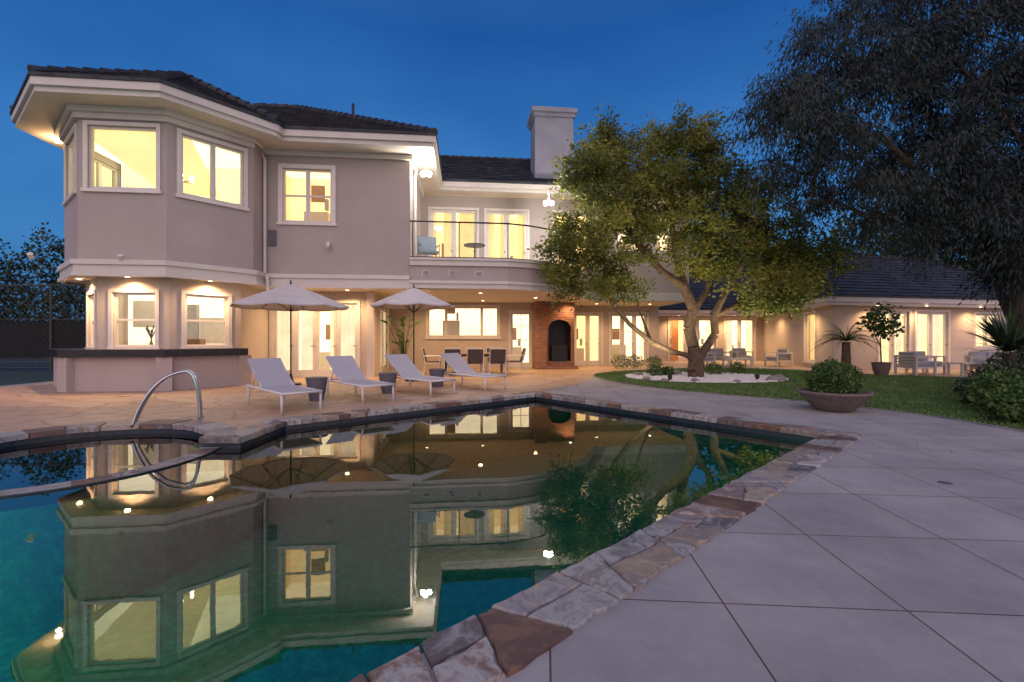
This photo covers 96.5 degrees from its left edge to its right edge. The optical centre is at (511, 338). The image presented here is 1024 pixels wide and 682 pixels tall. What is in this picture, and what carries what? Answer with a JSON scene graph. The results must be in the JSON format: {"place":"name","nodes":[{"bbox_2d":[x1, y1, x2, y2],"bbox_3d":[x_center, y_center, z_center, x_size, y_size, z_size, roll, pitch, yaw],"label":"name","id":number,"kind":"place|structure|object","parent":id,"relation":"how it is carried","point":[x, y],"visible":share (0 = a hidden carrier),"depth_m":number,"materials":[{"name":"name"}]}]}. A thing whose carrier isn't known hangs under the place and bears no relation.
{"place":"outdoors","nodes":[
{"label":"outdoors","id":0,"kind":"place"},
{"bbox_2d":[0,358,53,385],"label":"tennis court","id":1,"kind":"object","parent":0,"point":[32,374],"depth_m":16.95,"materials":[{"name":"paint"}]},
{"bbox_2d":[0,357,48,357],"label":"boundary fence","id":2,"kind":"object","parent":1,"relation":"on","point":[25,357],"visible":0.02,"depth_m":30.00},
{"bbox_2d":[0,285,85,371],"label":"chain link fence","id":3,"kind":"object","parent":1,"relation":"on","point":[27,338],"visible":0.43,"depth_m":17.54,"materials":[{"name":"metal"}]},
{"bbox_2d":[0,361,974,432],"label":"flagstone patio","id":4,"kind":"structure","parent":0,"point":[34,406],"depth_m":9.56,"materials":[{"name":"beige stone"}]},
{"bbox_2d":[245,358,321,414],"bbox_3d":[-4.246,0.818,8.432,1.992,0.865,0.684,0,0,44],"label":"chaise longue","id":5,"kind":"object","parent":4,"relation":"on","point":[271,375],"visible":0.99,"depth_m":8.70,"materials":[{"name":"white fabric"}]},
{"bbox_2d":[230,280,348,384],"bbox_3d":[-6.000,-0.175,12.400,2.820,2.850,2.820,0,0,12],"label":"patio umbrella","id":6,"kind":"object","parent":4,"relation":"on","point":[290,297],"visible":0.95,"depth_m":12.00,"materials":[{"name":"fabric"}]},
{"bbox_2d":[305,376,327,400],"bbox_3d":[-3.950,1.012,9.250,0.430,0.475,0.430,0,0,0],"label":"round side table","id":7,"kind":"object","parent":4,"relation":"on","point":[320,382],"visible":0.91,"depth_m":9.11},
{"bbox_2d":[326,356,394,403],"bbox_3d":[-3.261,0.818,9.666,0.684,0.865,1.992,0,0,-43],"label":"chaise longue","id":8,"kind":"object","parent":4,"relation":"on","point":[346,370],"visible":0.96,"depth_m":9.96,"materials":[{"name":"white fabric"}]},
{"bbox_2d":[378,372,397,393],"bbox_3d":[-2.850,1.012,10.500,0.430,0.475,0.430,0,0,0],"label":"round side table","id":9,"kind":"object","parent":4,"relation":"on","point":[390,377],"visible":0.91,"depth_m":10.36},
{"bbox_2d":[381,316,422,354],"bbox_3d":[-4.315,0.177,17.592,1.000,2.147,1.891,0,0,31],"label":"bird of paradise plant","id":10,"kind":"object","parent":4,"relation":"on","point":[402,345],"visible":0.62,"depth_m":17.60,"materials":[{"name":"green plant"}]},
{"bbox_2d":[370,284,454,381],"bbox_3d":[-2.920,-0.195,13.600,2.359,2.890,2.359,0,0,0],"label":"patio umbrella","id":11,"kind":"object","parent":4,"relation":"on","point":[414,299],"visible":0.88,"depth_m":13.19,"materials":[{"name":"fabric"}]},
{"bbox_2d":[385,354,455,396],"bbox_3d":[-2.202,0.818,10.725,1.992,0.865,0.684,0,0,44],"label":"chaise longue","id":12,"kind":"object","parent":4,"relation":"on","point":[404,367],"visible":0.86,"depth_m":10.97,"materials":[{"name":"white fabric"}]},
{"bbox_2d":[421,348,440,374],"bbox_3d":[-2.856,0.784,16.142,0.671,0.936,0.580,0,0,-6],"label":"dining chair","id":13,"kind":"object","parent":4,"relation":"on","point":[424,355],"visible":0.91,"depth_m":15.89,"materials":[{"name":"metal"}]},
{"bbox_2d":[429,368,444,386],"bbox_3d":[-1.950,1.012,11.900,0.430,0.475,0.430,0,0,0],"label":"round side table","id":14,"kind":"object","parent":4,"relation":"on","point":[437,372],"visible":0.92,"depth_m":11.76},
{"bbox_2d":[444,348,460,376],"bbox_3d":[-2.008,0.784,15.412,0.580,0.936,0.671,0,0,-9],"label":"dining chair","id":15,"kind":"object","parent":4,"relation":"on","point":[457,350],"visible":0.42,"depth_m":15.12,"materials":[{"name":"fabric"}]},
{"bbox_2d":[446,347,460,349],"bbox_3d":[-2.183,0.784,17.032,0.580,0.936,0.671,0,0,-8],"label":"dining chair","id":16,"kind":"object","parent":4,"relation":"on","point":[450,348],"visible":0.21,"depth_m":17.29,"materials":[{"name":"fabric"}]},
{"bbox_2d":[440,353,506,390],"bbox_3d":[-1.048,0.818,11.809,0.684,0.865,1.992,0,0,-43],"label":"chaise longue","id":17,"kind":"object","parent":4,"relation":"on","point":[458,364],"visible":0.94,"depth_m":12.07,"materials":[{"name":"white fabric"}]},
{"bbox_2d":[445,353,502,374],"bbox_3d":[-1.350,0.875,16.300,2.200,0.750,0.960,0,0,-6],"label":"dining table","id":18,"kind":"object","parent":4,"relation":"on","point":[485,354],"visible":0.18,"depth_m":15.87,"materials":[{"name":"brown wood"}]},
{"bbox_2d":[466,348,483,372],"bbox_3d":[-1.262,0.784,15.490,0.580,0.936,0.671,0,0,-9],"label":"dining chair","id":19,"kind":"object","parent":4,"relation":"on","point":[475,356],"visible":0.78,"depth_m":15.22,"materials":[{"name":"fabric"}]},
{"bbox_2d":[486,347,500,372],"bbox_3d":[-0.688,0.784,17.189,0.580,0.936,0.671,0,0,-5],"label":"dining chair","id":20,"kind":"object","parent":4,"relation":"on","point":[487,349],"visible":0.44,"depth_m":17.41,"materials":[{"name":"metal"}]},
{"bbox_2d":[487,348,506,374],"bbox_3d":[-0.514,0.784,15.569,0.580,0.936,0.671,0,0,-10],"label":"dining chair","id":21,"kind":"object","parent":4,"relation":"on","point":[497,356],"visible":0.87,"depth_m":15.30,"materials":[{"name":"fabric"}]},
{"bbox_2d":[506,348,525,373],"bbox_3d":[0.156,0.784,16.458,0.671,0.936,0.580,0,0,-6],"label":"dining chair","id":22,"kind":"object","parent":4,"relation":"on","point":[521,360],"visible":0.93,"depth_m":16.21,"materials":[{"name":"metal"}]},
{"bbox_2d":[54,119,1016,391],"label":"walls","id":23,"kind":"structure","parent":4,"relation":"on","point":[370,233],"depth_m":13.59,"materials":[{"name":"paint"}]},
{"bbox_2d":[11,75,1000,391],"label":"trim and cornices","id":24,"kind":"structure","parent":23,"relation":"attached to","point":[49,109],"depth_m":13.12,"materials":[{"name":"paint"}]},
{"bbox_2d":[417,236,439,256],"bbox_3d":[-2.746,-2.906,14.989,0.640,1.016,0.672,0,0,-21],"label":"balcony chair","id":25,"kind":"object","parent":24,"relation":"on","point":[426,246],"visible":0.82,"depth_m":15.15,"materials":[{"name":"white fabric"}]},
{"bbox_2d":[464,243,484,256],"bbox_3d":[-1.251,-2.770,15.284,0.720,0.740,0.720,0,0,0],"label":"bistro table","id":26,"kind":"object","parent":24,"relation":"on","point":[474,245],"visible":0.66,"depth_m":15.20,"materials":[{"name":"metal"}]},
{"bbox_2d":[9,64,996,309],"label":"roof","id":27,"kind":"structure","parent":24,"relation":"on","point":[486,169],"depth_m":17.89,"materials":[{"name":"tile"}]},
{"bbox_2d":[62,120,1002,376],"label":"window frames","id":28,"kind":"structure","parent":23,"relation":"attached to","point":[316,371],"depth_m":14.83,"materials":[{"name":"white wood"}]},
{"bbox_2d":[71,145,113,191],"bbox_3d":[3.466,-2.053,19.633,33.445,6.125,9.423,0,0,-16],"label":"window glass","id":29,"kind":"object","parent":28,"relation":"in","point":[107,177],"visible":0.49,"depth_m":13.50,"materials":[{"name":"clear glass"}]},
{"bbox_2d":[95,129,993,369],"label":"lit rooms","id":30,"kind":"object","parent":4,"relation":"on","point":[133,153],"visible":0.14,"depth_m":15.05,"materials":[{"name":"beige glass"}]},
{"bbox_2d":[26,103,982,344],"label":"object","id":31,"kind":"object","parent":30,"relation":"attached to","point":[272,238],"visible":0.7,"depth_m":13.82,"materials":[{"name":"dark metal"},{"name":"wood"},{"name":"glowing glass"}]},
{"bbox_2d":[277,213,939,369],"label":"curtains","id":32,"kind":"object","parent":30,"relation":"attached to","point":[347,320],"visible":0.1,"depth_m":17.90,"materials":[{"name":"white fabric"}]},
{"bbox_2d":[532,301,577,368],"bbox_3d":[1.705,-0.145,19.834,1.810,2.790,2.102,0,0,-8],"label":"brick fireplace","id":33,"kind":"object","parent":4,"relation":"on","point":[553,340],"visible":0.93,"depth_m":19.10,"materials":[{"name":"brick"}]},
{"bbox_2d":[610,354,631,368],"bbox_3d":[4.607,0.956,19.313,0.926,0.698,0.879,0,0,0],"label":"shrub","id":34,"kind":"object","parent":4,"relation":"on","point":[618,359],"visible":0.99,"depth_m":19.24,"materials":[{"name":"green plant"}]},
{"bbox_2d":[628,355,645,367],"bbox_3d":[5.304,0.959,19.610,0.846,0.718,0.841,0,0,27],"label":"shrub","id":35,"kind":"object","parent":4,"relation":"on","point":[635,360],"visible":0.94,"depth_m":19.51,"materials":[{"name":"green plant"}]},
{"bbox_2d":[645,355,662,367],"bbox_3d":[6.171,0.995,19.888,0.807,0.616,0.788,0,0,0],"label":"shrub","id":36,"kind":"object","parent":4,"relation":"on","point":[654,362],"visible":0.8,"depth_m":19.83,"materials":[{"name":"green plant"}]},
{"bbox_2d":[703,352,715,365],"bbox_3d":[8.600,0.850,20.600,0.800,0.800,0.850,0,0,0],"label":"outdoor armchair","id":37,"kind":"object","parent":4,"relation":"on","point":[707,359],"visible":0.23,"depth_m":20.29,"materials":[{"name":"white wood"}]},
{"bbox_2d":[708,348,732,363],"bbox_3d":[9.400,0.850,21.600,1.700,0.800,0.800,0,0,-4],"label":"armchair","id":38,"kind":"object","parent":4,"relation":"on","point":[719,354],"visible":0.3,"depth_m":21.81,"materials":[{"name":"grey fabric"}]},
{"bbox_2d":[722,358,752,366],"bbox_3d":[10.000,1.050,20.300,1.100,0.400,0.600,0,0,0],"label":"coffee table","id":39,"kind":"object","parent":4,"relation":"on","point":[745,359],"visible":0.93,"depth_m":20.02,"materials":[{"name":"white wood"}]},
{"bbox_2d":[729,348,754,364],"bbox_3d":[11.200,0.850,22.300,0.873,0.800,0.824,0,0,0],"label":"outdoor armchair","id":40,"kind":"object","parent":4,"relation":"on","point":[739,353],"visible":0.73,"depth_m":22.47,"materials":[{"name":"grey fabric"}]},
{"bbox_2d":[764,349,792,366],"bbox_3d":[12.000,0.850,20.600,0.800,0.800,0.850,0,0,-9],"label":"outdoor armchair","id":41,"kind":"object","parent":4,"relation":"on","point":[782,355],"visible":0.95,"depth_m":20.36,"materials":[{"name":"white wood"}]},
{"bbox_2d":[810,323,886,365],"bbox_3d":[11.420,0.343,15.690,2.270,1.814,2.253,0,0,0],"label":"sago palm","id":42,"kind":"object","parent":4,"relation":"on","point":[846,352],"visible":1,"depth_m":15.50,"materials":[{"name":"green plant"}]},
{"bbox_2d":[854,300,904,375],"bbox_3d":[12.559,-0.041,15.599,1.325,2.582,1.332,0,0,44],"label":"potted standard tree","id":43,"kind":"object","parent":4,"relation":"on","point":[881,368],"visible":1,"depth_m":15.47,"materials":[{"name":"green plant"}]},
{"bbox_2d":[893,352,937,375],"bbox_3d":[14.100,0.850,16.000,0.800,0.800,0.850,0,0,-6],"label":"outdoor armchair","id":44,"kind":"object","parent":4,"relation":"on","point":[908,359],"visible":1,"depth_m":15.74,"materials":[{"name":"white wood"}]},
{"bbox_2d":[905,351,946,373],"bbox_3d":[15.000,0.850,16.600,0.850,0.800,0.800,0,0,-10],"label":"outdoor armchair","id":45,"kind":"object","parent":4,"relation":"on","point":[939,363],"visible":0.51,"depth_m":16.31,"materials":[{"name":"white wood"}]},
{"bbox_2d":[946,362,979,375],"bbox_3d":[15.400,1.025,15.600,0.800,0.450,0.500,0,0,-11],"label":"coffee table","id":46,"kind":"object","parent":4,"relation":"on","point":[962,368],"visible":0.81,"depth_m":15.53,"materials":[{"name":"white wood"}]},
{"bbox_2d":[963,351,1000,372],"bbox_3d":[17.200,0.850,16.300,1.600,0.800,0.800,0,0,-10],"label":"outdoor sofa","id":47,"kind":"object","parent":4,"relation":"on","point":[980,354],"visible":0.45,"depth_m":16.46,"materials":[{"name":"white wood"}]},
{"bbox_2d":[969,352,1001,374],"bbox_3d":[16.000,0.850,15.200,0.800,0.800,0.850,0,0,8],"label":"outdoor armchair","id":48,"kind":"object","parent":4,"relation":"on","point":[974,365],"visible":0.21,"depth_m":15.46,"materials":[{"name":"white wood"}]},
{"bbox_2d":[0,367,1023,681],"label":"concrete deck","id":49,"kind":"structure","parent":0,"point":[876,553],"depth_m":2.40,"materials":[{"name":"grey concrete"}]},
{"bbox_2d":[0,391,863,681],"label":"swimming pool","id":50,"kind":"structure","parent":49,"relation":"in","point":[380,545],"depth_m":5.12,"materials":[{"name":"liquid"}]},
{"bbox_2d":[130,369,204,426],"bbox_3d":[-5.147,0.874,6.868,0.914,0.804,0.362,0,0,-26],"label":"spa handrail","id":51,"kind":"object","parent":50,"relation":"on","point":[142,404],"visible":1,"depth_m":6.86,"materials":[{"name":"metal"}]},
{"bbox_2d":[796,356,873,412],"bbox_3d":[5.630,0.775,8.000,1.120,0.949,1.120,0,0,0],"label":"bowl planter","id":52,"kind":"object","parent":49,"relation":"on","point":[830,388],"visible":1,"depth_m":7.75,"materials":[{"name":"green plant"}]},
{"bbox_2d":[937,481,952,484],"bbox_3d":[3.760,1.248,3.970,0.104,0.004,0.104,0,0,0],"label":"drain cover","id":53,"kind":"object","parent":49,"relation":"on","point":[945,482],"visible":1,"depth_m":3.97,"materials":[{"name":"grey metal"}]},
{"bbox_2d":[0,0,1023,320],"label":"sky","id":54,"kind":"structure","parent":0,"point":[474,72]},
{"bbox_2d":[593,368,1023,431],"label":"lawn","id":55,"kind":"structure","parent":0,"point":[1009,427],"depth_m":10.01,"materials":[{"name":"green plant"}]},
{"bbox_2d":[625,372,787,382],"bbox_3d":[6.105,1.194,14.602,4.933,0.053,4.004,0,0,0],"label":"white pebble bed","id":56,"kind":"object","parent":55,"relation":"on","point":[728,377],"visible":0.69,"depth_m":14.06,"materials":[{"name":"white gravel"}]},
{"bbox_2d":[642,376,650,380],"bbox_3d":[3.991,1.194,13.598,0.261,0.170,0.263,0,0,33],"label":"boulder","id":57,"kind":"object","parent":56,"relation":"on","point":[646,378],"visible":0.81,"depth_m":13.51,"materials":[{"name":"grey stone"}]},
{"bbox_2d":[646,363,664,375],"bbox_3d":[4.696,1.054,14.991,0.611,0.514,0.631,0,0,0],"label":"shrub","id":58,"kind":"object","parent":56,"relation":"on","point":[652,369],"visible":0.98,"depth_m":14.91,"materials":[{"name":"green plant"}]},
{"bbox_2d":[662,366,674,374],"bbox_3d":[5.186,1.093,15.304,0.520,0.396,0.560,0,0,0],"label":"shrub","id":59,"kind":"object","parent":56,"relation":"on","point":[668,370],"visible":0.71,"depth_m":15.22,"materials":[{"name":"green plant"}]},
{"bbox_2d":[527,99,874,377],"bbox_3d":[5.853,-2.974,14.180,10.845,8.599,4.410,0,0,0],"label":"courtyard tree","id":60,"kind":"object","parent":56,"relation":"in","point":[796,268],"visible":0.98,"depth_m":13.76,"materials":[{"name":"green plant"}]},
{"bbox_2d":[667,374,759,379],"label":"garden uplights","id":61,"kind":"object","parent":56,"relation":"on","point":[757,376],"visible":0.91,"depth_m":13.55,"materials":[{"name":"metal"}]},
{"bbox_2d":[705,362,723,373],"bbox_3d":[6.912,1.021,15.578,0.676,0.529,0.710,0,0,0],"label":"shrub","id":62,"kind":"object","parent":56,"relation":"on","point":[716,366],"visible":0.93,"depth_m":15.53,"materials":[{"name":"green plant"}]},
{"bbox_2d":[727,361,746,373],"bbox_3d":[7.867,1.026,15.995,0.656,0.537,0.693,0,0,25],"label":"shrub","id":63,"kind":"object","parent":56,"relation":"on","point":[735,370],"visible":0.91,"depth_m":15.92,"materials":[{"name":"green plant"}]},
{"bbox_2d":[765,375,782,381],"bbox_3d":[7.588,1.187,13.303,0.397,0.266,0.409,0,0,-28],"label":"boulder","id":64,"kind":"object","parent":56,"relation":"on","point":[772,377],"visible":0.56,"depth_m":13.19,"materials":[{"name":"grey stone"}]},
{"bbox_2d":[719,0,1023,363],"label":"pepper tree","id":65,"kind":"object","parent":55,"relation":"on","point":[988,220],"visible":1,"depth_m":11.32,"materials":[{"name":"green plant"}]},
{"bbox_2d":[951,365,1023,403],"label":"shrub","id":66,"kind":"object","parent":55,"relation":"on","point":[961,389],"visible":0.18,"depth_m":8.59,"materials":[{"name":"green plant"}]},
{"bbox_2d":[954,300,1023,370],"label":"yucca plant","id":67,"kind":"object","parent":55,"relation":"on","point":[1006,337],"visible":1,"depth_m":9.19,"materials":[{"name":"green plant"}]},
{"bbox_2d":[959,358,1023,381],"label":"shrub","id":68,"kind":"object","parent":55,"relation":"on","point":[1009,362],"visible":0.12,"depth_m":9.12,"materials":[{"name":"green plant"}]},
{"bbox_2d":[963,364,1023,409],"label":"shrub","id":69,"kind":"object","parent":55,"relation":"on","point":[981,388],"visible":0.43,"depth_m":7.64,"materials":[{"name":"green plant"}]},
{"bbox_2d":[979,383,1023,424],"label":"shrub","id":70,"kind":"object","parent":55,"relation":"on","point":[1006,404],"visible":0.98,"depth_m":6.68,"materials":[{"name":"green plant"}]},
{"bbox_2d":[985,326,1023,368],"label":"shrub","id":71,"kind":"object","parent":55,"relation":"on","point":[992,359],"visible":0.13,"depth_m":11.69,"materials":[{"name":"green plant"}]},
{"bbox_2d":[996,337,1023,365],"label":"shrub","id":72,"kind":"object","parent":55,"relation":"on","point":[1019,353],"visible":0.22,"depth_m":10.10,"materials":[{"name":"green plant"}]},
{"label":"ground","id":73,"kind":"structure","parent":0,"visible":0},
{"bbox_2d":[0,222,85,357],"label":"background trees","id":74,"kind":"object","parent":73,"relation":"on","point":[21,307],"visible":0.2,"depth_m":30.48,"materials":[{"name":"green plant"}]},
{"bbox_2d":[689,194,1022,283],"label":"background trees","id":75,"kind":"object","parent":73,"relation":"on","point":[885,253],"visible":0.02,"depth_m":33.77,"materials":[{"name":"green plant"}]}
]}

